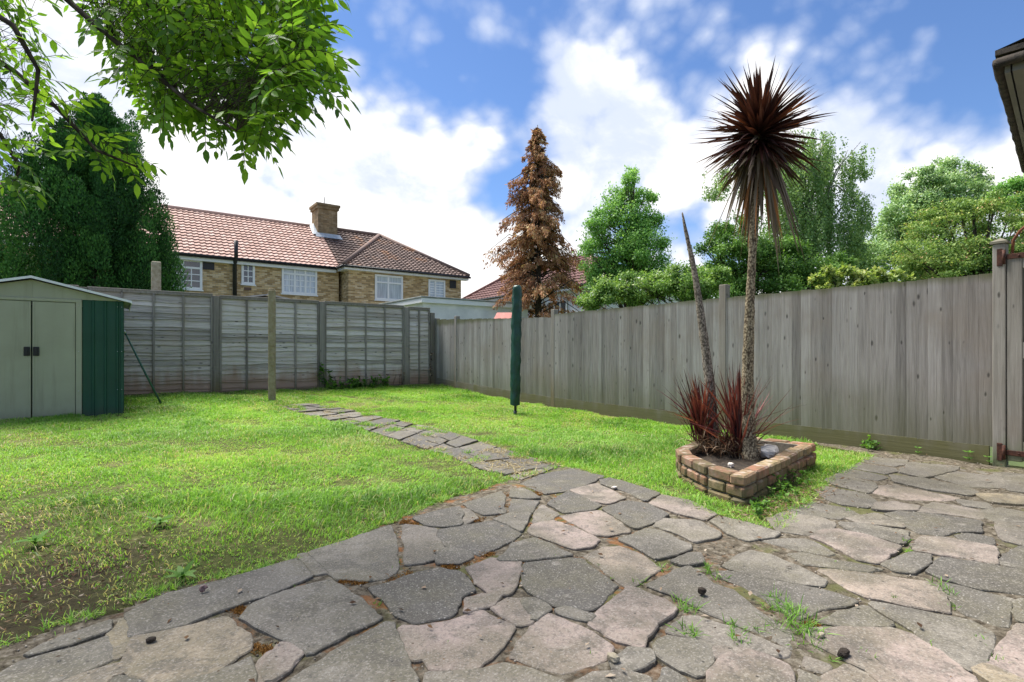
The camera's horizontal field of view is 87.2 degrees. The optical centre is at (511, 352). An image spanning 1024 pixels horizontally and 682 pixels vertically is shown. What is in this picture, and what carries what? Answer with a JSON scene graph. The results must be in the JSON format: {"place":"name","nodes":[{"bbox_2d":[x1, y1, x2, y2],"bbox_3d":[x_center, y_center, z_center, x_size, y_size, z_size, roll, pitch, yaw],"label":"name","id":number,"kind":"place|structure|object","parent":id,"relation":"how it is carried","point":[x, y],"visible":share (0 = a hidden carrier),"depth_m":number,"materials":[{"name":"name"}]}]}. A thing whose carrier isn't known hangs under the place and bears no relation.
{"place":"outdoors","nodes":[
{"label":"outdoors","id":0,"kind":"place"},
{"bbox_2d":[0,182,342,301],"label":"terraced house","id":1,"kind":"structure","parent":0,"point":[223,253],"depth_m":25.63,"materials":[{"name":"red tile"}]},
{"bbox_2d":[174,260,203,290],"bbox_3d":[-14.130,-3.366,23.079,1.539,1.352,0.110,0,0,-36],"label":"window","id":2,"kind":"structure","parent":1,"relation":"in","point":[194,268],"depth_m":23.30,"materials":[{"name":"white glass"}]},
{"bbox_2d":[240,265,255,285],"bbox_3d":[-12.068,-3.590,24.593,0.641,1.027,0.110,0,0,-36],"label":"window","id":3,"kind":"structure","parent":1,"relation":"in","point":[247,272],"depth_m":24.60,"materials":[{"name":"white glass"}]},
{"bbox_2d":[281,269,317,296],"bbox_3d":[-10.241,-3.438,25.936,1.714,1.342,0.110,0,0,-36],"label":"window","id":4,"kind":"structure","parent":1,"relation":"in","point":[294,282],"depth_m":25.94,"materials":[{"name":"white glass"}]},
{"bbox_2d":[199,585,207,591],"bbox_3d":[-1.233,0.941,2.149,0.033,0.026,0.020,0,0,-36],"label":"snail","id":5,"kind":"object","parent":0,"point":[202,588],"visible":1,"depth_m":2.15},
{"bbox_2d":[247,294,289,298],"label":"neighbour shed","id":6,"kind":"structure","parent":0,"point":[263,295],"depth_m":12.33,"materials":[{"name":"grey fabric"}]},
{"bbox_2d":[324,228,470,303],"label":"hipped house","id":7,"kind":"structure","parent":0,"point":[375,268],"depth_m":28.44,"materials":[{"name":"brown tile"}]},
{"bbox_2d":[374,274,402,301],"bbox_3d":[-6.304,-3.306,27.587,1.598,1.342,0.110,0,0,-36],"label":"window","id":8,"kind":"structure","parent":7,"relation":"in","point":[389,288],"depth_m":27.54,"materials":[{"name":"white glass"}]},
{"bbox_2d":[428,279,444,296],"bbox_3d":[-4.085,-3.464,29.221,1.018,1.010,0.057,0,0,-36],"label":"window","id":9,"kind":"structure","parent":7,"relation":"in","point":[436,288],"depth_m":29.22,"materials":[{"name":"white glass"}]},
{"bbox_2d":[283,403,559,479],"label":"path","id":10,"kind":"structure","parent":0,"point":[454,442],"depth_m":5.81,"materials":[{"name":"grey stone"}]},
{"bbox_2d":[278,403,563,476],"bbox_3d":[-1.544,0.894,6.760,1.068,0.174,6.197,0,0,-40],"label":"path straw","id":11,"kind":"object","parent":10,"relation":"on","point":[493,452],"visible":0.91,"depth_m":4.93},
{"bbox_2d":[380,296,532,318],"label":"garage","id":12,"kind":"structure","parent":0,"point":[444,308],"depth_m":19.05,"materials":[{"name":"white paint"}]},
{"bbox_2d":[0,442,1023,681],"bbox_3d":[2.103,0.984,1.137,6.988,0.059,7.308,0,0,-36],"label":"patio","id":13,"kind":"structure","parent":0,"point":[632,617],"depth_m":2.08,"materials":[{"name":"grey stone"}]},
{"bbox_2d":[146,636,155,642],"bbox_3d":[-1.196,0.950,1.781,0.029,0.013,0.020,0,0,-36],"label":"clod","id":14,"kind":"object","parent":13,"relation":"on","point":[150,639],"visible":1,"depth_m":1.77,"materials":[{"name":"soil"}]},
{"bbox_2d":[10,442,1023,674],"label":"grit","id":15,"kind":"object","parent":13,"relation":"on","point":[640,552],"visible":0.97,"depth_m":2.49,"materials":[{"name":"gravel"}]},
{"bbox_2d":[225,487,821,655],"bbox_3d":[-0.072,0.964,2.857,2.181,0.018,2.150,0,0,-5],"label":"moss","id":16,"kind":"object","parent":13,"relation":"on","point":[240,609],"visible":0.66,"depth_m":2.27,"materials":[{"name":"green plant"}]},
{"bbox_2d":[50,452,1020,681],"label":"leaf scraps","id":17,"kind":"object","parent":13,"relation":"on","point":[467,609],"visible":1,"depth_m":2.14,"materials":[{"name":"brown plant"}]},
{"bbox_2d":[607,652,619,662],"bbox_3d":[0.315,0.948,1.673,0.028,0.021,0.039,0,0,-36],"label":"pebble","id":18,"kind":"object","parent":13,"relation":"on","point":[612,657],"visible":1,"depth_m":1.66,"materials":[{"name":"white stone"}]},
{"bbox_2d":[373,508,1008,662],"bbox_3d":[0.764,0.927,2.158,3.194,0.101,1.431,0,0,-17],"label":"grass tuft","id":19,"kind":"object","parent":13,"relation":"on","point":[788,606],"visible":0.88,"depth_m":1.93,"materials":[{"name":"green plant"}]},
{"bbox_2d":[698,587,706,594],"bbox_3d":[0.754,0.945,2.134,0.027,0.024,0.027,0,0,-36],"label":"clod","id":20,"kind":"object","parent":13,"relation":"on","point":[702,591],"visible":1,"depth_m":2.12,"materials":[{"name":"soil"}]},
{"bbox_2d":[817,632,824,637],"bbox_3d":[1.040,0.950,1.810,0.029,0.015,0.017,0,0,-36],"label":"pebble","id":21,"kind":"object","parent":13,"relation":"on","point":[821,634],"visible":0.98,"depth_m":1.80,"materials":[{"name":"white stone"}]},
{"bbox_2d":[837,647,849,657],"bbox_3d":[1.047,0.948,1.698,0.045,0.022,0.026,0,0,-36],"label":"clod","id":22,"kind":"object","parent":13,"relation":"on","point":[843,652],"visible":1,"depth_m":1.69,"materials":[{"name":"soil"}]},
{"bbox_2d":[861,435,881,450],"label":"weed clump","id":23,"kind":"object","parent":13,"relation":"on","point":[867,444],"visible":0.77,"depth_m":5.36,"materials":[{"name":"green plant"}]},
{"bbox_2d":[963,450,974,460],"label":"palmate weed","id":24,"kind":"object","parent":13,"relation":"on","point":[969,458],"visible":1,"depth_m":4.78,"materials":[{"name":"green plant"}]},
{"bbox_2d":[992,38,1023,172],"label":"outbuilding","id":25,"kind":"structure","parent":13,"relation":"on","point":[1008,65],"depth_m":2.97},
{"bbox_2d":[0,384,1023,647],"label":"lawn","id":26,"kind":"structure","parent":0,"point":[78,604],"depth_m":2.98,"materials":[{"name":"green plant"}]},
{"bbox_2d":[11,528,56,543],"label":"lawn weed","id":27,"kind":"object","parent":26,"relation":"on","point":[36,538],"visible":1,"depth_m":2.74,"materials":[{"name":"green plant"}]},
{"bbox_2d":[0,275,131,420],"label":"garden shed","id":28,"kind":"structure","parent":26,"relation":"on","point":[62,348],"depth_m":7.23,"materials":[{"name":"green metal"}]},
{"bbox_2d":[0,300,30,419],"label":"door","id":29,"kind":"structure","parent":28,"relation":"in","point":[15,316],"depth_m":6.97,"materials":[{"name":"green metal"}]},
{"bbox_2d":[32,301,74,416],"bbox_3d":[-6.123,0.093,7.188,0.440,1.545,0.056,0,0,-36],"label":"door","id":30,"kind":"structure","parent":28,"relation":"in","point":[53,323],"depth_m":7.19,"materials":[{"name":"green metal"}]},
{"bbox_2d":[0,488,260,639],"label":"leaf litter","id":31,"kind":"object","parent":26,"relation":"on","point":[69,582],"visible":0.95,"depth_m":2.41,"materials":[{"name":"plant"}]},
{"bbox_2d":[124,330,161,403],"bbox_3d":[-5.740,0.251,8.367,0.038,1.205,0.562,0,0,32],"label":"line prop","id":32,"kind":"object","parent":26,"relation":"on","point":[141,365],"visible":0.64,"depth_m":8.35,"materials":[{"name":"black metal"}]},
{"bbox_2d":[142,514,175,524],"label":"lawn weed","id":33,"kind":"object","parent":26,"relation":"on","point":[159,520],"visible":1,"depth_m":3.04,"materials":[{"name":"green plant"}]},
{"bbox_2d":[163,559,196,578],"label":"lawn weed","id":34,"kind":"object","parent":26,"relation":"on","point":[181,572],"visible":0.99,"depth_m":2.32,"materials":[{"name":"green plant"}]},
{"bbox_2d":[0,0,360,214],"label":"ash tree","id":35,"kind":"object","parent":26,"relation":"on","point":[286,53],"visible":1,"depth_m":2.60,"materials":[{"name":"green plant"}]},
{"bbox_2d":[71,285,434,395],"bbox_3d":[-6.953,-0.079,9.199,12.592,2.098,0.110,0,0,-36],"label":"lap panel fence","id":36,"kind":"object","parent":26,"relation":"on","point":[194,342],"visible":0.66,"depth_m":10.63,"materials":[{"name":"grey wood"}]},
{"bbox_2d":[317,362,332,385],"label":"climbing weed","id":37,"kind":"object","parent":36,"relation":"attached to","point":[321,370],"visible":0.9,"depth_m":11.27,"materials":[{"name":"green plant"}]},
{"bbox_2d":[333,372,404,386],"bbox_3d":[-3.137,0.593,11.935,1.672,0.315,0.098,0,0,-36],"label":"withered vine","id":38,"kind":"object","parent":36,"relation":"attached to","point":[394,379],"visible":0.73,"depth_m":12.35,"materials":[{"name":"green plant"}]},
{"bbox_2d":[266,289,275,400],"bbox_3d":[-4.177,-0.089,9.312,0.142,2.041,0.104,0,0,-8],"label":"concrete post","id":39,"kind":"object","parent":26,"relation":"on","point":[271,295],"visible":0.83,"depth_m":9.27,"materials":[{"name":"grey concrete"}]},
{"bbox_2d":[0,391,674,613],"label":"fallen leaves","id":40,"kind":"object","parent":26,"relation":"on","point":[263,450],"visible":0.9,"depth_m":5.18,"materials":[{"name":"brown plant"}]},
{"bbox_2d":[325,376,375,388],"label":"weed clump","id":41,"kind":"object","parent":26,"relation":"on","point":[334,383],"visible":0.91,"depth_m":11.37,"materials":[{"name":"green plant"}]},
{"bbox_2d":[348,374,389,387],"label":"weed clump","id":42,"kind":"object","parent":26,"relation":"on","point":[385,381],"visible":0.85,"depth_m":11.72,"materials":[{"name":"green plant"}]},
{"bbox_2d":[510,285,521,414],"bbox_3d":[0.068,-0.020,8.297,0.192,2.057,0.186,0,0,-36],"label":"rotary airer","id":43,"kind":"object","parent":26,"relation":"on","point":[515,364],"visible":0.98,"depth_m":8.23,"materials":[{"name":"green plastic"}]},
{"bbox_2d":[435,273,992,464],"bbox_3d":[1.198,0.105,8.832,0.100,1.930,10.218,0,0,-36],"label":"close board fence","id":44,"kind":"object","parent":26,"relation":"on","point":[906,367],"visible":0.9,"depth_m":6.04,"materials":[{"name":"grey wood"}]},
{"bbox_2d":[675,437,815,507],"bbox_3d":[1.765,0.931,4.301,0.857,0.306,1.741,0,0,43],"label":"brick planter","id":45,"kind":"object","parent":26,"relation":"on","point":[742,482],"visible":0.79,"depth_m":3.87,"materials":[{"name":"brick"}]},
{"bbox_2d":[656,364,725,442],"bbox_3d":[1.576,0.463,4.715,0.529,0.773,0.888,0,0,2],"label":"cordyline shoot","id":46,"kind":"object","parent":45,"relation":"in","point":[698,410],"visible":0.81,"depth_m":4.70,"materials":[{"name":"red plant"}]},
{"bbox_2d":[682,212,719,451],"bbox_3d":[1.682,-0.181,4.778,0.334,2.178,0.103,0,0,17],"label":"dead cordyline","id":47,"kind":"object","parent":45,"relation":"in","point":[706,356],"visible":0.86,"depth_m":4.74,"materials":[{"name":"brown plant"}]},
{"bbox_2d":[674,418,771,459],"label":"dead leaf litter","id":48,"kind":"object","parent":45,"relation":"on","point":[722,447],"visible":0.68,"depth_m":4.52,"materials":[{"name":"brown plant"}]},
{"bbox_2d":[683,362,802,455],"bbox_3d":[1.934,0.448,4.409,0.932,0.844,0.904,0,0,-36],"label":"cordyline shoot","id":49,"kind":"object","parent":45,"relation":"in","point":[733,409],"visible":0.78,"depth_m":4.43,"materials":[{"name":"red plant"}]},
{"bbox_2d":[689,55,835,459],"bbox_3d":[2.040,-0.736,4.396,1.092,3.280,1.055,0,0,-36],"label":"cordyline tree","id":50,"kind":"object","parent":45,"relation":"in","point":[762,150],"visible":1,"depth_m":4.30,"materials":[{"name":"brown plant"}]},
{"bbox_2d":[761,444,778,457],"bbox_3d":[2.094,0.800,4.364,0.129,0.092,0.202,0,0,31],"label":"stone block","id":51,"kind":"object","parent":45,"relation":"in","point":[769,451],"depth_m":4.29,"materials":[{"name":"grey stone"}]},
{"bbox_2d":[749,496,769,517],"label":"weed clump","id":52,"kind":"object","parent":26,"relation":"on","point":[756,506],"visible":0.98,"depth_m":3.28,"materials":[{"name":"green plant"}]},
{"bbox_2d":[704,477,863,523],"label":"grass","id":53,"kind":"structure","parent":26,"relation":"on","point":[803,492],"depth_m":3.47,"materials":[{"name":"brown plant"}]},
{"bbox_2d":[767,468,811,503],"bbox_3d":[1.907,0.911,3.742,0.223,0.137,0.767,0,0,38],"label":"weed clump","id":54,"kind":"object","parent":26,"relation":"on","point":[786,483],"visible":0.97,"depth_m":3.74,"materials":[{"name":"green plant"}]},
{"bbox_2d":[990,238,1010,466],"bbox_3d":[4.233,0.037,4.659,0.130,2.065,0.117,0,0,-36],"label":"gate post","id":55,"kind":"object","parent":26,"relation":"on","point":[999,354],"visible":0.66,"depth_m":4.63,"materials":[{"name":"grey wood"}]},
{"bbox_2d":[997,226,1023,461],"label":"timber gate","id":56,"kind":"structure","parent":55,"relation":"attached to","point":[1014,451],"depth_m":4.55,"materials":[{"name":"wood"}]},
{"bbox_2d":[0,0,1023,297],"label":"sky","id":57,"kind":"structure","parent":0,"point":[449,96],"materials":[{"name":"blue"}]},
{"bbox_2d":[461,255,677,317],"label":"pale house","id":58,"kind":"structure","parent":0,"point":[489,291],"depth_m":29.46,"materials":[{"name":"red tile"}]},
{"bbox_2d":[547,300,566,313],"bbox_3d":[2.324,-2.110,27.646,0.100,1.160,1.510,0,0,-36],"label":"window","id":59,"kind":"structure","parent":58,"relation":"in","point":[563,305],"depth_m":27.39,"materials":[{"name":"white glass"}]},
{"bbox_2d":[990,447,1023,466],"bbox_3d":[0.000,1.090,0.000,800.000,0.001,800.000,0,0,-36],"label":"ground","id":60,"kind":"structure","parent":0,"point":[1014,463],"depth_m":5.34,"materials":[{"name":"green plant"}]},
{"bbox_2d":[0,91,191,291],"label":"dark conifer","id":61,"kind":"object","parent":60,"relation":"on","point":[99,239],"visible":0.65,"depth_m":13.55,"materials":[{"name":"green plant"}]},
{"bbox_2d":[151,261,160,290],"bbox_3d":[-6.604,-0.310,9.977,0.150,2.760,0.140,0,0,-36],"label":"concrete post","id":62,"kind":"object","parent":60,"relation":"on","point":[155,275],"visible":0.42,"depth_m":9.92,"materials":[{"name":"grey concrete"}]},
{"bbox_2d":[494,313,511,318],"bbox_3d":[-0.231,-0.062,16.050,0.680,2.305,0.300,0,0,0],"label":"lean to","id":63,"kind":"object","parent":60,"relation":"on","point":[503,315],"visible":0.11,"depth_m":16.09,"materials":[{"name":"pink tile"}]},
{"bbox_2d":[482,125,607,317],"bbox_3d":[1.052,-3.904,20.881,4.425,9.992,4.662,0,0,-4],"label":"brown conifer","id":64,"kind":"object","parent":60,"relation":"on","point":[539,236],"visible":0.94,"depth_m":20.68,"materials":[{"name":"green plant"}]},
{"bbox_2d":[572,164,681,307],"bbox_3d":[4.076,-2.806,19.106,3.505,7.808,3.621,0,0,-36],"label":"leafy tree","id":65,"kind":"object","parent":60,"relation":"on","point":[634,245],"visible":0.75,"depth_m":18.76,"materials":[{"name":"green plant"}]},
{"bbox_2d":[572,260,734,310],"bbox_3d":[3.528,-0.580,12.782,3.956,3.387,2.198,0,0,-6],"label":"elder bush","id":66,"kind":"object","parent":60,"relation":"on","point":[644,288],"visible":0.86,"depth_m":12.81,"materials":[{"name":"green plant"}]},
{"bbox_2d":[691,209,857,298],"bbox_3d":[7.786,-1.543,16.015,4.961,5.278,3.558,0,0,16],"label":"shady tree","id":67,"kind":"object","parent":60,"relation":"on","point":[770,278],"visible":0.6,"depth_m":15.64,"materials":[{"name":"green plant"}]},
{"bbox_2d":[702,128,877,286],"bbox_3d":[9.617,-3.409,18.331,6.374,8.997,3.029,0,0,-23],"label":"weeping birch","id":68,"kind":"object","parent":60,"relation":"on","point":[817,229],"visible":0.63,"depth_m":18.16,"materials":[{"name":"green plant"}]},
{"bbox_2d":[808,261,915,288],"bbox_3d":[4.938,-0.109,7.639,1.491,2.403,0.538,0,0,9],"label":"laurel bush","id":69,"kind":"object","parent":60,"relation":"on","point":[832,276],"visible":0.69,"depth_m":7.58,"materials":[{"name":"green plant"}]},
{"bbox_2d":[844,155,1005,272],"bbox_3d":[19.416,-4.106,24.835,8.662,10.426,3.747,0,0,-12],"label":"leafy tree","id":70,"kind":"object","parent":60,"relation":"on","point":[946,179],"visible":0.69,"depth_m":24.23,"materials":[{"name":"green plant"}]},
{"bbox_2d":[871,187,1023,281],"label":"hawthorn tree","id":71,"kind":"object","parent":60,"relation":"on","point":[970,252],"visible":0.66,"depth_m":13.25,"materials":[{"name":"green plant"}]},
{"bbox_2d":[987,172,1023,238],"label":"leafy tree","id":72,"kind":"object","parent":60,"relation":"on","point":[1016,183],"visible":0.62,"depth_m":16.62,"materials":[{"name":"green plant"}]}
]}

